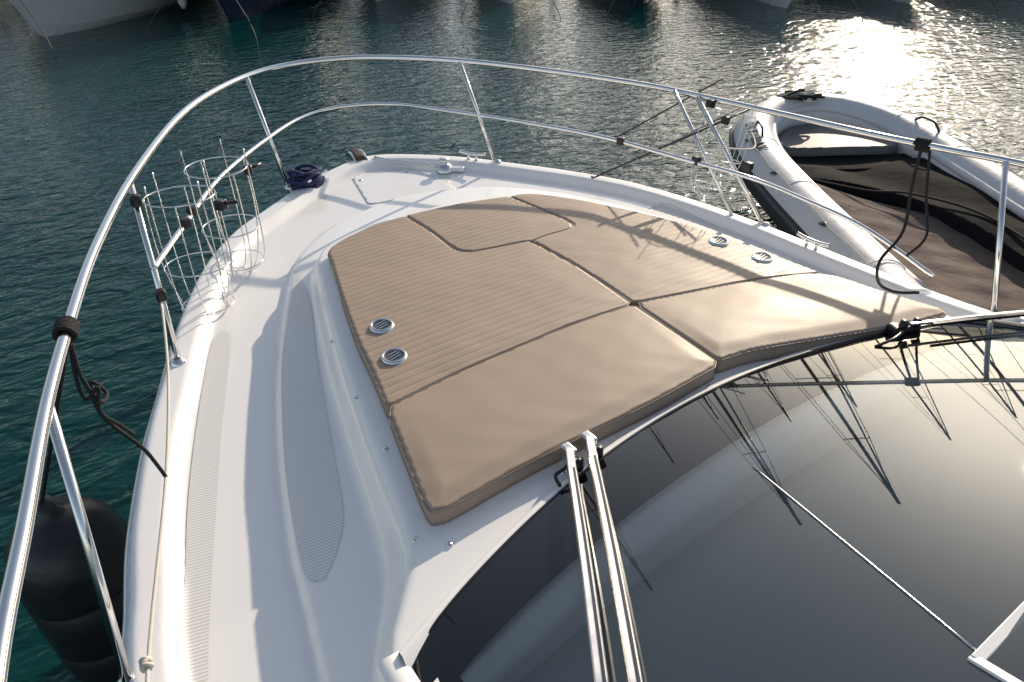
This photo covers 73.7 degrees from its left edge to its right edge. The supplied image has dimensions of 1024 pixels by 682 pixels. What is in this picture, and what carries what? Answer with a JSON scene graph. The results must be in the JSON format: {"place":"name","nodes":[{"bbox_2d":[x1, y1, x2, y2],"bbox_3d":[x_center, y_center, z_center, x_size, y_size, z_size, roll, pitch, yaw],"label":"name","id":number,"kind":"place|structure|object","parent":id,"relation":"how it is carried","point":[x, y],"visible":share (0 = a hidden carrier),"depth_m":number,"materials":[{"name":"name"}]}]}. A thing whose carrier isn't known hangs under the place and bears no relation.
{"place":"outdoors","nodes":[
{"label":"outdoors","id":0,"kind":"place"},
{"bbox_2d":[0,0,1023,681],"bbox_3d":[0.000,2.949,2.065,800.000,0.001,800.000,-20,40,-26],"label":"water","id":1,"kind":"structure","parent":0,"point":[86,116],"depth_m":12.27,"materials":[{"name":"teal liquid"}]},
{"bbox_2d":[9,0,186,56],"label":"moored motorboat","id":2,"kind":"object","parent":1,"relation":"on","point":[45,18],"visible":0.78,"depth_m":17.58,"materials":[{"name":"white"}]},
{"bbox_2d":[143,0,297,38],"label":"moored motorboat","id":3,"kind":"object","parent":1,"relation":"on","point":[233,10],"visible":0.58,"depth_m":19.17,"materials":[{"name":"blue"}]},
{"bbox_2d":[313,0,412,16],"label":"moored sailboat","id":4,"kind":"object","parent":1,"relation":"on","point":[374,0],"visible":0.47,"depth_m":19.47,"materials":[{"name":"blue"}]},
{"bbox_2d":[461,0,560,18],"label":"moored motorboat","id":5,"kind":"object","parent":1,"relation":"on","point":[508,1],"visible":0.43,"depth_m":19.26,"materials":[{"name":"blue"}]},
{"bbox_2d":[119,148,1023,681],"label":"motor yacht","id":6,"kind":"object","parent":1,"relation":"on","point":[849,510],"visible":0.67,"depth_m":2.16,"materials":[{"name":"plastic"}]},
{"bbox_2d":[285,164,324,189],"bbox_3d":[-1.371,-1.075,4.530,0.268,0.165,0.194,-20,40,-26],"label":"coiled rope","id":7,"kind":"object","parent":6,"relation":"on","point":[299,177],"visible":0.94,"depth_m":4.48,"materials":[{"name":"blue fabric"}]},
{"bbox_2d":[0,55,1023,681],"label":"bow rail","id":8,"kind":"object","parent":6,"relation":"attached to","point":[46,425],"visible":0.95,"depth_m":3.02,"materials":[{"name":"metal"}]},
{"bbox_2d":[4,350,126,681],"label":"boat fender","id":9,"kind":"object","parent":8,"relation":"hanging from","point":[59,601],"visible":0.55,"depth_m":2.82,"materials":[{"name":"black rubber"}]},
{"bbox_2d":[52,315,167,476],"bbox_3d":[-1.246,0.200,2.129,0.138,0.633,0.115,-20,40,-26],"label":"mooring rope","id":10,"kind":"object","parent":8,"relation":"attached to","point":[71,324],"visible":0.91,"depth_m":2.03,"materials":[{"name":"black fabric"}]},
{"bbox_2d":[138,304,169,681],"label":"mooring rope","id":11,"kind":"object","parent":8,"relation":"attached to","point":[146,664],"visible":1,"depth_m":2.13,"materials":[{"name":"beige fabric"}]},
{"bbox_2d":[142,168,237,314],"bbox_3d":[-1.516,-0.435,3.314,0.317,0.748,0.366,23,38,35],"label":"fender basket","id":12,"kind":"object","parent":8,"relation":"attached to","point":[220,204],"visible":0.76,"depth_m":3.24,"materials":[{"name":"metal"}]},
{"bbox_2d":[180,139,264,275],"bbox_3d":[-1.468,-0.663,3.567,0.307,0.706,0.354,4,35,5],"label":"fender basket","id":13,"kind":"object","parent":8,"relation":"attached to","point":[247,169],"visible":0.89,"depth_m":3.52,"materials":[{"name":"metal"}]},
{"bbox_2d":[591,78,748,178],"bbox_3d":[1.002,-1.332,4.327,0.955,0.630,0.182,4,35,5],"label":"boat hook","id":14,"kind":"object","parent":8,"relation":"attached to","point":[671,143],"visible":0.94,"depth_m":4.30,"materials":[{"name":"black metal"}]},
{"bbox_2d":[689,93,755,197],"bbox_3d":[1.279,-1.203,4.254,0.305,0.620,0.353,0,26,-25],"label":"fender basket","id":15,"kind":"object","parent":8,"relation":"attached to","point":[724,123],"visible":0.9,"depth_m":4.24,"materials":[{"name":"metal"}]},
{"bbox_2d":[875,136,931,293],"bbox_3d":[2.056,-0.629,3.473,0.204,0.664,0.536,14,38,20],"label":"mooring rope","id":16,"kind":"object","parent":8,"relation":"attached to","point":[921,144],"visible":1,"depth_m":3.57,"materials":[{"name":"black fabric"}]},
{"bbox_2d":[554,431,642,681],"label":"windshield wiper","id":17,"kind":"object","parent":6,"relation":"attached to","point":[591,447],"visible":0.98,"depth_m":1.69,"materials":[{"name":"metal"}]},
{"bbox_2d":[328,194,946,525],"bbox_3d":[0.311,-0.266,3.261,2.458,0.125,2.207,-20,40,-26],"label":"sun pad","id":18,"kind":"object","parent":6,"relation":"on","point":[503,343],"visible":1,"depth_m":2.92,"materials":[{"name":"beige fabric"}]},
{"bbox_2d":[874,310,1023,346],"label":"windshield wiper","id":19,"kind":"object","parent":6,"relation":"attached to","point":[896,330],"visible":0.99,"depth_m":2.82,"materials":[{"name":"silver metal"}]},
{"bbox_2d":[606,0,706,18],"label":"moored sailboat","id":20,"kind":"object","parent":1,"relation":"on","point":[642,1],"visible":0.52,"depth_m":21.17,"materials":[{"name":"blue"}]},
{"bbox_2d":[757,0,863,22],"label":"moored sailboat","id":21,"kind":"object","parent":1,"relation":"on","point":[783,3],"visible":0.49,"depth_m":20.69,"materials":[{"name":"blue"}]},
{"bbox_2d":[713,88,1023,311],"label":"inflatable dinghy","id":22,"kind":"object","parent":1,"relation":"on","point":[865,180],"visible":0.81,"depth_m":7.21,"materials":[{"name":"grey rubber"}]},
{"bbox_2d":[894,0,999,17],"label":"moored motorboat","id":23,"kind":"object","parent":1,"relation":"on","point":[906,1],"visible":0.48,"depth_m":19.42,"materials":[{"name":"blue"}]}
]}

